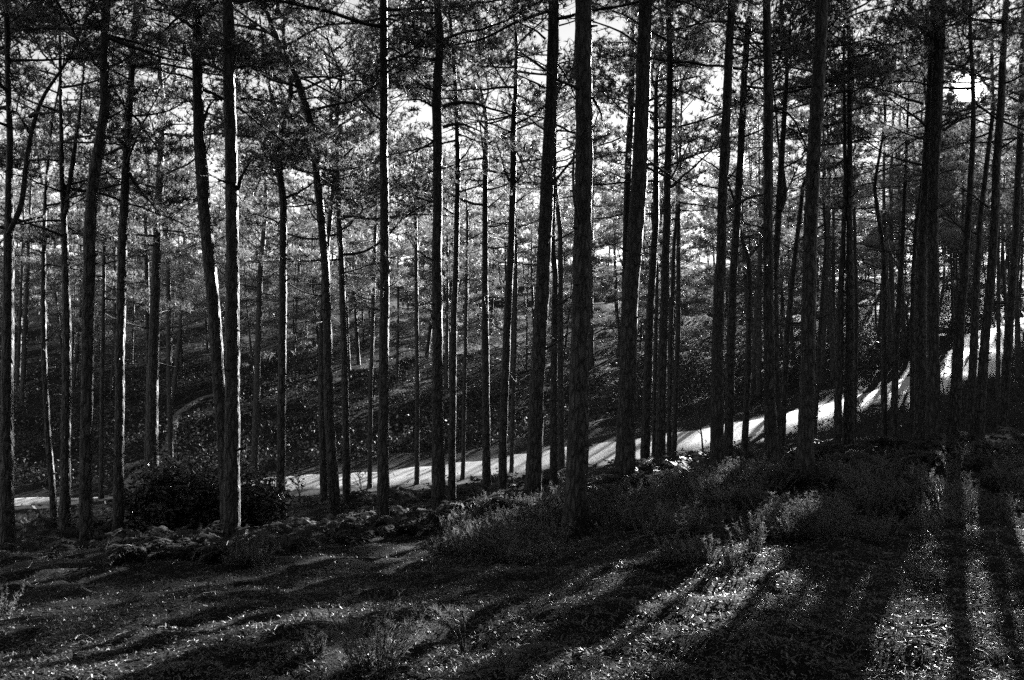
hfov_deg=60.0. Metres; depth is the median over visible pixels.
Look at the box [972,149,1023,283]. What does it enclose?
pine tree
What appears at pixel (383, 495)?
pine tree
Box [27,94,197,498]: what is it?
pine tree
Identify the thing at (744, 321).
pine tree
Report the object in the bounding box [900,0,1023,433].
pine tree
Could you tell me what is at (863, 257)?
pine tree
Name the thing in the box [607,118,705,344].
pine tree
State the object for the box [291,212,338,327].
pine tree
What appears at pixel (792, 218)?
pine tree
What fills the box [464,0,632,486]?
pine tree
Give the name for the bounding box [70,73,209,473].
pine tree
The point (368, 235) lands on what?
pine tree
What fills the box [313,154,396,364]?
pine tree
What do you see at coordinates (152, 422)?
pine tree
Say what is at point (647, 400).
pine tree
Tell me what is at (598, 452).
road
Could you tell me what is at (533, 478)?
pine tree
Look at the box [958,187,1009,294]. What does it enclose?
pine tree
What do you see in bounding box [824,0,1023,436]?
pine tree
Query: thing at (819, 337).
pine tree
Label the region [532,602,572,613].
fallen branch
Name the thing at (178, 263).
pine tree
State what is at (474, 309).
pine tree
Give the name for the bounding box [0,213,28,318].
pine tree
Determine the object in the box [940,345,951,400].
sapling
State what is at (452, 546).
heather plant
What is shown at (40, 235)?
pine tree
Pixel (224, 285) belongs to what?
pine tree
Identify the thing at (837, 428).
pine tree
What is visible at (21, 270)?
pine tree
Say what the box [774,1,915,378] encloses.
pine tree
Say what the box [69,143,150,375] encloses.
pine tree
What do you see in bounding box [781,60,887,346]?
pine tree
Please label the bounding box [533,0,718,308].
pine tree
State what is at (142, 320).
pine tree
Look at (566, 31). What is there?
sky
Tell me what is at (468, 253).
pine tree
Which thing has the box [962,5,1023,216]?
pine tree
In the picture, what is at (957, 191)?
pine tree
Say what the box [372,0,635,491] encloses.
pine tree
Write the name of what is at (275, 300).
pine tree
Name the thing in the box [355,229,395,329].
pine tree
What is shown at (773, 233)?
pine tree
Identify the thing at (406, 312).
pine tree
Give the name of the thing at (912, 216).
pine tree
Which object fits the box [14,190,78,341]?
pine tree
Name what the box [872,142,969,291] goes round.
pine tree
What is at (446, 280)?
pine tree
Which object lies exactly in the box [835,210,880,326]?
pine tree
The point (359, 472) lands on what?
sapling
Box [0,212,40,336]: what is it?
pine tree
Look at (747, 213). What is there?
pine tree
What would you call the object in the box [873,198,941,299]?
pine tree
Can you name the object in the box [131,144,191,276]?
pine tree
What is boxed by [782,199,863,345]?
pine tree
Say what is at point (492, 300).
pine tree
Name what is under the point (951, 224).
pine tree
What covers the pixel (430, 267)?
pine tree
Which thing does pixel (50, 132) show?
pine tree
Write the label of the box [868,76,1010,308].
pine tree
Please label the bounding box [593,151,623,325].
pine tree
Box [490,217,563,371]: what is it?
pine tree
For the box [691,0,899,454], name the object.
pine tree
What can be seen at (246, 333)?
pine tree
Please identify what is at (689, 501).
heather
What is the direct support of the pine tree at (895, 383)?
on the ground
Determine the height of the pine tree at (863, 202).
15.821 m
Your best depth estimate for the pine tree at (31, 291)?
66.16 m
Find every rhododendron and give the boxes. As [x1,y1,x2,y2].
[100,446,219,536]
[196,461,299,529]
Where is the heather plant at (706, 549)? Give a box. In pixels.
[687,524,736,563]
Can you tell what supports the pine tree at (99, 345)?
on the ground
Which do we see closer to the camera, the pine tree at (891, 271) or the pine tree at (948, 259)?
the pine tree at (891, 271)
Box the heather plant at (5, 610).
[0,582,24,616]
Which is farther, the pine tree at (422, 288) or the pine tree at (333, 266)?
the pine tree at (333, 266)
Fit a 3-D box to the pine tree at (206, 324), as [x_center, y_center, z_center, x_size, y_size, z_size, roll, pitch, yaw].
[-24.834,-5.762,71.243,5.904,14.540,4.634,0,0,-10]
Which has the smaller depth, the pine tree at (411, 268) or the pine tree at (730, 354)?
the pine tree at (730, 354)
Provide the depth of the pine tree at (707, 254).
95.05 m
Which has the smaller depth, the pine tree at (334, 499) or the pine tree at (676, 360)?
the pine tree at (334, 499)
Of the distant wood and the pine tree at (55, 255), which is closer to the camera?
the pine tree at (55, 255)
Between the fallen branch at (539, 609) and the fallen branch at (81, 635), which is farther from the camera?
the fallen branch at (539, 609)
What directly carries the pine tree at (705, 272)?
on the ground
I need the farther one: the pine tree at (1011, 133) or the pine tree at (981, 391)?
the pine tree at (1011, 133)
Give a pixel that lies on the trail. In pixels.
(181, 410)
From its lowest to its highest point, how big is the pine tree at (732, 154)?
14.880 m
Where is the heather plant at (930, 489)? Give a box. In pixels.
[914,468,976,509]
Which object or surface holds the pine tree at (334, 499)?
on the ground
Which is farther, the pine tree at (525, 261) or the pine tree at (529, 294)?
the pine tree at (525, 261)
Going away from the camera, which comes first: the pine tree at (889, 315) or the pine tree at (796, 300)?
the pine tree at (889, 315)
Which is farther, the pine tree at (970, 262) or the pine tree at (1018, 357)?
the pine tree at (970, 262)
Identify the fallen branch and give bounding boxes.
[73,634,92,640]
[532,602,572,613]
[912,622,938,628]
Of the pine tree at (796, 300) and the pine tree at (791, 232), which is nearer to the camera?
the pine tree at (796, 300)
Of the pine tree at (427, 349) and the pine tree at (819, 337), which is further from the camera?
the pine tree at (427, 349)
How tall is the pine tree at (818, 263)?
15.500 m
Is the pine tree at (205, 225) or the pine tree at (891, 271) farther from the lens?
the pine tree at (891, 271)
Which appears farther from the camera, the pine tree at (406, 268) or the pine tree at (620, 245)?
the pine tree at (406, 268)
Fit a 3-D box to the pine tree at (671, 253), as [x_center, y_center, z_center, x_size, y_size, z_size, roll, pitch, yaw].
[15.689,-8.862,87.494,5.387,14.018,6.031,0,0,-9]
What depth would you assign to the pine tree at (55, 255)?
56.85 m
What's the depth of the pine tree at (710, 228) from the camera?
49.99 m
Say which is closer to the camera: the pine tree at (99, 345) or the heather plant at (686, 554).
the heather plant at (686, 554)
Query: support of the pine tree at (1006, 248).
on the ground
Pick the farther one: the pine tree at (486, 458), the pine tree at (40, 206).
the pine tree at (40, 206)
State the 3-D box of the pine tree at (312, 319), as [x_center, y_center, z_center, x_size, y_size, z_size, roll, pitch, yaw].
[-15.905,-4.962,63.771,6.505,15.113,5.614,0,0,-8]
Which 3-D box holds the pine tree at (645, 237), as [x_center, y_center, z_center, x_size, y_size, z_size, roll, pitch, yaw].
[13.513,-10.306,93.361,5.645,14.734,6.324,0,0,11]
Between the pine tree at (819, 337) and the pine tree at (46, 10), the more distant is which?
the pine tree at (819, 337)
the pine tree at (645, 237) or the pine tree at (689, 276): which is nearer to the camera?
the pine tree at (689, 276)
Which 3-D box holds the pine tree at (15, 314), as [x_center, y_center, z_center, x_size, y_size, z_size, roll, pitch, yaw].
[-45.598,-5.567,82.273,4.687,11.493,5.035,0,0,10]
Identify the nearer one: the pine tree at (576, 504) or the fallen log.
the pine tree at (576, 504)
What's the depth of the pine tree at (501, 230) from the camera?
68.12 m
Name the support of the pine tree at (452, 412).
on the ground
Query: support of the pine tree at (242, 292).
on the ground
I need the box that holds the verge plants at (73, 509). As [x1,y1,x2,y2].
[15,367,1023,534]
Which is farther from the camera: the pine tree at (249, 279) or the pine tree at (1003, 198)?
the pine tree at (249, 279)
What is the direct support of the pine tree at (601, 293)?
on the ground
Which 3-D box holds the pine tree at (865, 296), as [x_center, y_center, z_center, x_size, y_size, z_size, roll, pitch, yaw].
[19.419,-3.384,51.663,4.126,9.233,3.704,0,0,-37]
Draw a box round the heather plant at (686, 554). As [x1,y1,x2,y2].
[662,531,706,563]
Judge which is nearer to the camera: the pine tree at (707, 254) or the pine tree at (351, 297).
the pine tree at (351, 297)
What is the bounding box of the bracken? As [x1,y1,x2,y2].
[0,426,1023,565]
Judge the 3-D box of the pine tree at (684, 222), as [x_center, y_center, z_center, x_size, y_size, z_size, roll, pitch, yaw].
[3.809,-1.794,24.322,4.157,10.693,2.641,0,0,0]
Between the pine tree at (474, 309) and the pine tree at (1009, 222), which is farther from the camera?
the pine tree at (474, 309)
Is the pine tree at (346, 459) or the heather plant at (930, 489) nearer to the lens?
the heather plant at (930, 489)
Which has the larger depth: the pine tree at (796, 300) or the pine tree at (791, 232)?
the pine tree at (791, 232)
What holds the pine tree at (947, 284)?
on the ground
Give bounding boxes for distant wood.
[0,118,1011,306]
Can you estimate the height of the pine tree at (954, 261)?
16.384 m
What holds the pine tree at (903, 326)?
on the ground
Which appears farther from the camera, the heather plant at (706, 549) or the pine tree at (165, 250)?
the pine tree at (165, 250)
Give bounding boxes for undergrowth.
[0,275,1023,489]
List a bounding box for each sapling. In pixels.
[285,453,314,502]
[351,455,371,491]
[675,377,709,453]
[842,369,876,435]
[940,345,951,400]
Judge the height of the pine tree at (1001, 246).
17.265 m
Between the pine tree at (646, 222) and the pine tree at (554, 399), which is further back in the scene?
the pine tree at (646, 222)
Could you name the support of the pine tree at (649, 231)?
on the ground
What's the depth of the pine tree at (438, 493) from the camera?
13.75 m
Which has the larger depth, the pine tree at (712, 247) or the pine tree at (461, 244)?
the pine tree at (461, 244)
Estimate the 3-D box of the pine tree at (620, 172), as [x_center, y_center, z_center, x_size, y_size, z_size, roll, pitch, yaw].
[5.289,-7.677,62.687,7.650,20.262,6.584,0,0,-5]
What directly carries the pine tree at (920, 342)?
on the ground
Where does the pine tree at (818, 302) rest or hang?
on the ground
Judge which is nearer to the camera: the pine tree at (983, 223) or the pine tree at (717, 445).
the pine tree at (717, 445)
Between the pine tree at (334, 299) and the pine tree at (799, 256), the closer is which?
the pine tree at (799, 256)
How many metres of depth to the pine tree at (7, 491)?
10.97 m
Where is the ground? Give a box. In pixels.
[0,253,1023,679]
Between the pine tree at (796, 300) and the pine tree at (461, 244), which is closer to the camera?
the pine tree at (796, 300)
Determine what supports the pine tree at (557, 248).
on the ground
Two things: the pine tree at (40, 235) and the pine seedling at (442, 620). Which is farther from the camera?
the pine tree at (40, 235)
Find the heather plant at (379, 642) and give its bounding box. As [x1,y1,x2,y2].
[320,588,428,678]
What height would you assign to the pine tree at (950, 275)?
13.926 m
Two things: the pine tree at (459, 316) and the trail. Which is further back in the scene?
the pine tree at (459, 316)
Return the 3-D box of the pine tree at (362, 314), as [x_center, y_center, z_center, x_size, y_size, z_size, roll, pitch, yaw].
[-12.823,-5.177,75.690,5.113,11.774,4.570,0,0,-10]
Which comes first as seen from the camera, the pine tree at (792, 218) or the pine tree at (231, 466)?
the pine tree at (231, 466)
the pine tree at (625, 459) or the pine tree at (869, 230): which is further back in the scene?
the pine tree at (869, 230)
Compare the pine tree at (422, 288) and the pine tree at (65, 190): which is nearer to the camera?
the pine tree at (65, 190)
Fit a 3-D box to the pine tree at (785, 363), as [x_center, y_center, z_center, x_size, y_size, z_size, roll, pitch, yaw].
[6.553,-2.306,19.145,3.402,9.912,3.504,0,0,0]
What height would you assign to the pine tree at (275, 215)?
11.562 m
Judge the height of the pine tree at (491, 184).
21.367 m
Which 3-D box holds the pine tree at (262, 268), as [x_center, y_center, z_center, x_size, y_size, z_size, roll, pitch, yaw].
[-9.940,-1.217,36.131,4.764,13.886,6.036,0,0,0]
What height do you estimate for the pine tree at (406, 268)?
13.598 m
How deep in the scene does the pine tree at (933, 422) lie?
15.54 m
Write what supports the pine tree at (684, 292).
on the ground
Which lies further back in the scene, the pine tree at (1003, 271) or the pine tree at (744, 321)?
the pine tree at (1003, 271)
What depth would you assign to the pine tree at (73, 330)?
70.07 m
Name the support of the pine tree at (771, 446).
on the ground
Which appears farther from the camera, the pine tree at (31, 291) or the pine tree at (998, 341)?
the pine tree at (31, 291)
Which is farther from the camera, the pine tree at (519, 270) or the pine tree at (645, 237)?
the pine tree at (645, 237)
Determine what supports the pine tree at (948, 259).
on the ground
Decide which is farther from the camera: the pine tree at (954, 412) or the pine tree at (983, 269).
the pine tree at (983, 269)
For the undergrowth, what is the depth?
48.94 m
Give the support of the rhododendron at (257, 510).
on the ground
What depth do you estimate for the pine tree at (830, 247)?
55.80 m
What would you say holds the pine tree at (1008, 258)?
on the ground
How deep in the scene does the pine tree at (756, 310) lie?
36.48 m
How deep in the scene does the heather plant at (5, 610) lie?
6.80 m
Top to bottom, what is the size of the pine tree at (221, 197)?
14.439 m
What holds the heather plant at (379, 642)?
on the ground
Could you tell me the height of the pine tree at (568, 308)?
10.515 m
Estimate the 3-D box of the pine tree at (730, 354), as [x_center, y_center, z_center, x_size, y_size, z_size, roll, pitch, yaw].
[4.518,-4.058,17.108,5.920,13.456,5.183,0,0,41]
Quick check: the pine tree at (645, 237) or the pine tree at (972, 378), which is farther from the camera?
the pine tree at (645, 237)
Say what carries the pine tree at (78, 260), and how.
on the ground
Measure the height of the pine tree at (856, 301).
10.830 m
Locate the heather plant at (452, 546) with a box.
[441,530,476,556]
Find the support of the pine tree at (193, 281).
on the ground
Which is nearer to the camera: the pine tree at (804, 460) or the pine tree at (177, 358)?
the pine tree at (804, 460)
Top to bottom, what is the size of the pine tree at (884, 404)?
8.837 m
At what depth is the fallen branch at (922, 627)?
5.03 m
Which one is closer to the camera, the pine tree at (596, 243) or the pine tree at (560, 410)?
the pine tree at (560, 410)
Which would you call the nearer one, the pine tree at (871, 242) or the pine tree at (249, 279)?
the pine tree at (871, 242)
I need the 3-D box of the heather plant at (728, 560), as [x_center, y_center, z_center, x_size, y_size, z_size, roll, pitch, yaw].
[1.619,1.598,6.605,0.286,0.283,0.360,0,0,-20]
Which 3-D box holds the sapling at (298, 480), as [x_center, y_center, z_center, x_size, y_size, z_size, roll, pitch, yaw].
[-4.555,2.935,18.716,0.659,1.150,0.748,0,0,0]
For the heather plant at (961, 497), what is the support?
on the ground
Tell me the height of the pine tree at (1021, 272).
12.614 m
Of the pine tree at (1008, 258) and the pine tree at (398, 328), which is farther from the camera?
the pine tree at (1008, 258)
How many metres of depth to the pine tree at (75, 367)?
60.40 m
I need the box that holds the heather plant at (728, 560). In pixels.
[701,537,751,568]
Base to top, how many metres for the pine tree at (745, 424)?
8.387 m
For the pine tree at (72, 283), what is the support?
on the ground
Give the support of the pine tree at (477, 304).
on the ground
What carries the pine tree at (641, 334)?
on the ground
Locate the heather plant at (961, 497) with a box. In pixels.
[943,478,990,516]
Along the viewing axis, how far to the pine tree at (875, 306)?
65.33 m
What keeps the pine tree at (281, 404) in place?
on the ground
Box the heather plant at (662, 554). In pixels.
[651,529,693,562]
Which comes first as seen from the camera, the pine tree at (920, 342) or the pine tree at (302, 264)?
the pine tree at (920, 342)
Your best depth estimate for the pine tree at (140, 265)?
93.95 m
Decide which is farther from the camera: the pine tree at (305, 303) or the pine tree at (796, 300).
the pine tree at (305, 303)
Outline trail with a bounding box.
[108,394,212,495]
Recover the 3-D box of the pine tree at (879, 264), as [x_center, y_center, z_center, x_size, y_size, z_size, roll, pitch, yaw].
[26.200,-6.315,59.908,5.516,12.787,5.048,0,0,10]
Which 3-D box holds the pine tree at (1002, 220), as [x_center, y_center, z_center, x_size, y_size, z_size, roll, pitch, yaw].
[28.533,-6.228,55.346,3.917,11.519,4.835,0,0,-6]
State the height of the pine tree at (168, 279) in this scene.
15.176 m
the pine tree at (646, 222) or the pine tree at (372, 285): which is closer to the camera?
the pine tree at (372, 285)
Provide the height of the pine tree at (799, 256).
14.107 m
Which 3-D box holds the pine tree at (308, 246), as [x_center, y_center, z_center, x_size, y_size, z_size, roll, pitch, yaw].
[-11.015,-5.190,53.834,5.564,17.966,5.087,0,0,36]
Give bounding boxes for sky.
[0,0,1023,265]
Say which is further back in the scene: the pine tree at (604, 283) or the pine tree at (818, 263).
the pine tree at (818, 263)
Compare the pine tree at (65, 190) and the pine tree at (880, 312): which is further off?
the pine tree at (880, 312)
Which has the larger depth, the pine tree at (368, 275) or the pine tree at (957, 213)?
the pine tree at (368, 275)
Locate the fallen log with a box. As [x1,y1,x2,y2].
[124,460,143,470]
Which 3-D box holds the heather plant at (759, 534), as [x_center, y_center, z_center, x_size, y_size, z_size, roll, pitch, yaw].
[1.883,1.590,7.078,0.385,0.406,0.365,0,0,0]
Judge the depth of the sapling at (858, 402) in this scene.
22.02 m
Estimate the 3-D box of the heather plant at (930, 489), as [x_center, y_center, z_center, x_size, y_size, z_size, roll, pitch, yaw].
[4.571,1.605,9.447,0.661,0.470,0.572,0,0,-24]
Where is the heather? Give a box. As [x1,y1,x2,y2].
[206,437,1023,567]
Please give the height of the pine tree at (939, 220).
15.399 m
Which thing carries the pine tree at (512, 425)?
on the ground
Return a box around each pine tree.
[0,0,166,551]
[0,0,181,517]
[0,0,222,547]
[0,0,225,538]
[0,61,79,402]
[0,103,56,387]
[0,156,76,329]
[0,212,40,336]
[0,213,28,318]
[0,224,40,334]
[14,180,82,359]
[14,187,50,314]
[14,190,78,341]
[18,0,301,490]
[20,0,283,534]
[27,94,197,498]
[32,168,130,386]
[46,210,108,358]
[47,207,98,309]
[48,143,172,363]
[60,0,350,530]
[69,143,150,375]
[69,211,139,349]
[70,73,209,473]
[75,0,293,535]
[75,207,145,389]
[95,191,173,362]
[108,179,153,309]
[116,138,225,463]
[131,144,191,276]
[133,138,251,401]
[138,0,449,515]
[140,151,200,362]
[149,187,206,375]
[160,240,198,335]
[161,233,187,296]
[168,0,444,515]
[175,185,274,318]
[181,180,225,352]
[190,142,319,475]
[190,209,272,353]
[204,215,272,337]
[205,0,430,502]
[211,0,489,504]
[214,221,252,291]
[215,224,297,391]
[221,178,294,317]
[222,247,253,319]
[234,0,537,515]
[247,170,334,370]
[256,213,319,377]
[266,213,303,300]
[271,0,556,510]
[273,177,338,346]
[276,210,338,337]
[288,109,379,336]
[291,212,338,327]
[304,161,393,378]
[310,240,338,293]
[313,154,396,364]
[317,124,430,488]
[330,197,378,321]
[334,173,425,325]
[335,228,389,344]
[345,161,431,384]
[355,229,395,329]
[361,0,547,501]
[361,0,773,496]
[366,118,481,484]
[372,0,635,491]
[375,0,600,490]
[389,211,444,324]
[389,228,429,310]
[390,130,488,380]
[393,194,429,324]
[402,144,480,356]
[403,135,498,389]
[404,155,502,371]
[405,216,449,305]
[420,138,508,479]
[424,217,471,313]
[443,215,492,329]
[448,205,489,313]
[453,151,502,319]
[459,59,565,383]
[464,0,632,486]
[464,117,573,472]
[464,139,527,335]
[467,239,505,349]
[474,135,536,356]
[488,47,618,468]
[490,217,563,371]
[497,137,563,325]
[501,195,537,313]
[507,0,753,478]
[512,0,603,539]
[518,222,570,318]
[525,0,790,458]
[529,192,573,315]
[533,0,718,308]
[536,89,624,366]
[548,145,644,354]
[548,227,593,360]
[559,0,915,463]
[560,0,760,473]
[566,198,612,279]
[571,187,618,305]
[590,175,659,361]
[592,83,716,458]
[593,135,671,357]
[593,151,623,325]
[594,43,762,455]
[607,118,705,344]
[611,196,651,308]
[612,0,763,471]
[612,257,660,351]
[618,174,660,289]
[619,170,675,315]
[633,50,746,455]
[639,149,702,373]
[644,190,709,323]
[645,181,705,347]
[645,186,694,288]
[671,95,860,451]
[675,198,716,292]
[683,151,780,335]
[685,10,833,401]
[685,53,798,384]
[685,186,740,314]
[690,231,741,329]
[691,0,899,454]
[693,82,801,372]
[698,75,830,395]
[701,108,801,340]
[702,136,803,319]
[706,160,793,349]
[715,0,830,463]
[724,190,785,332]
[733,5,886,446]
[738,157,836,333]
[743,161,819,309]
[746,0,929,447]
[746,16,919,437]
[753,158,823,356]
[754,7,899,387]
[754,126,823,365]
[758,0,1006,447]
[765,0,850,485]
[773,157,821,303]
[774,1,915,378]
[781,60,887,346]
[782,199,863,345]
[786,49,899,336]
[788,36,978,435]
[789,156,837,337]
[789,171,863,296]
[790,8,923,436]
[797,0,1015,440]
[797,206,868,343]
[805,0,1023,440]
[816,211,875,335]
[817,190,880,318]
[818,139,878,329]
[822,20,954,363]
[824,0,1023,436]
[826,0,1019,436]
[826,0,1023,442]
[833,0,966,337]
[835,138,912,344]
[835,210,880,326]
[853,28,978,351]
[856,193,897,313]
[857,37,991,277]
[857,170,881,288]
[858,68,987,338]
[858,164,911,327]
[859,158,943,329]
[863,172,911,282]
[865,69,978,304]
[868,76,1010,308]
[871,144,945,304]
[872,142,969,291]
[873,106,978,306]
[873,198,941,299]
[881,0,1023,436]
[882,0,1023,432]
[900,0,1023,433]
[939,95,1021,295]
[939,148,1003,307]
[939,150,988,326]
[939,195,982,290]
[940,99,1003,313]
[940,198,982,277]
[941,155,1011,325]
[942,71,1023,396]
[951,62,1023,377]
[952,168,1007,274]
[956,121,1006,322]
[958,119,1023,319]
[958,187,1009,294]
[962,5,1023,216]
[970,145,1008,297]
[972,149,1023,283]
[982,120,1023,269]
[985,127,1023,288]
[985,184,1023,205]
[986,164,1023,276]
[987,93,1017,118]
[990,149,1008,287]
[1000,157,1023,311]
[1001,188,1023,228]
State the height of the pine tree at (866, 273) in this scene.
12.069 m
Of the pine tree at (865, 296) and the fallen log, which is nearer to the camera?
the fallen log
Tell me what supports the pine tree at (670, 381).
on the ground
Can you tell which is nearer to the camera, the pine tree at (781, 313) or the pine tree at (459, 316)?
the pine tree at (781, 313)
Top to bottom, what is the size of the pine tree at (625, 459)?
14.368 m
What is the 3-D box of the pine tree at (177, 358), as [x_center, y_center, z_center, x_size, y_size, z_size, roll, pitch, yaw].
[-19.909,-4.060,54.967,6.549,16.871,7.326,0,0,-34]
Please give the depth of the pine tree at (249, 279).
62.22 m
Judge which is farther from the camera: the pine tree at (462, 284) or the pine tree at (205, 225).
the pine tree at (462, 284)
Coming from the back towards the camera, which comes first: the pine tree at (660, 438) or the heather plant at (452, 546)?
the pine tree at (660, 438)
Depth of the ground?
7.60 m
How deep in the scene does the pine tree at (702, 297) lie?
69.86 m
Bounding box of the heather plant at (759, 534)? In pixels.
[720,516,767,555]
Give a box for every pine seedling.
[429,603,469,655]
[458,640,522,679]
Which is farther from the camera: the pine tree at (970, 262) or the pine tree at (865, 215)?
the pine tree at (865, 215)
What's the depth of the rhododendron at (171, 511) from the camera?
14.40 m
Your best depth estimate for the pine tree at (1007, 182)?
73.85 m
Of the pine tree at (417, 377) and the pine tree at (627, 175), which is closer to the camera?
the pine tree at (627, 175)
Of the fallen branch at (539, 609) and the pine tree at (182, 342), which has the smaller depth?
the fallen branch at (539, 609)
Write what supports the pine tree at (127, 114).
on the ground
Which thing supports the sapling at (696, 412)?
on the ground
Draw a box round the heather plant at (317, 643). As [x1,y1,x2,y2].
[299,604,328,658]
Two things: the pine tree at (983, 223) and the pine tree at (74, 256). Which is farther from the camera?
the pine tree at (983, 223)
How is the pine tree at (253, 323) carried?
on the ground
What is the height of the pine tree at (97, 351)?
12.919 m
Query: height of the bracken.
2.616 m
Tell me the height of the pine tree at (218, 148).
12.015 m
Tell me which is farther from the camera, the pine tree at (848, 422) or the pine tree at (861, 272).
the pine tree at (861, 272)
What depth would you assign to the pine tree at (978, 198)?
62.17 m
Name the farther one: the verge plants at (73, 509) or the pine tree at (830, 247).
the pine tree at (830, 247)
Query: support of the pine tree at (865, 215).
on the ground
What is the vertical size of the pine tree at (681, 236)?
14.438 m
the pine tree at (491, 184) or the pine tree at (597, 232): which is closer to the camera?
the pine tree at (491, 184)
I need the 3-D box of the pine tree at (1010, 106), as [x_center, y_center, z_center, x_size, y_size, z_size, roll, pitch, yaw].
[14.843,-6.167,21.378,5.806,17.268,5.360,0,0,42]
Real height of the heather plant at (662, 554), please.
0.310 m
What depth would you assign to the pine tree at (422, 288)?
57.82 m
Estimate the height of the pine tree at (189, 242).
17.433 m
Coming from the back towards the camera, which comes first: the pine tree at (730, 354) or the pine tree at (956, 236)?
the pine tree at (956, 236)
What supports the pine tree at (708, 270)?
on the ground
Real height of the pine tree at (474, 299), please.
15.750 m
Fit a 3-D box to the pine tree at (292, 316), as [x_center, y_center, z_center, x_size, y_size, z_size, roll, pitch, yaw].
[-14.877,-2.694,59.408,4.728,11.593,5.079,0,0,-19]
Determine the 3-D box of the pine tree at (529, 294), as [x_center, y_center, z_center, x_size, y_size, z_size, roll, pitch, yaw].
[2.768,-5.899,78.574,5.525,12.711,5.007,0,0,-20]
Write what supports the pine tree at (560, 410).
on the ground
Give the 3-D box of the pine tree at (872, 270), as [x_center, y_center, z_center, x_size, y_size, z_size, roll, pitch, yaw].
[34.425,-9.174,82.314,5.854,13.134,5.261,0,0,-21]
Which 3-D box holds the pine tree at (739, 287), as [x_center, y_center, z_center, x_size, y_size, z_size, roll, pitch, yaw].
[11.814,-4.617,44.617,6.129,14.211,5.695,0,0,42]
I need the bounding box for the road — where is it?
[14,318,1023,505]
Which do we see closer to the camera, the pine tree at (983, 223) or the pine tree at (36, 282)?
the pine tree at (36, 282)

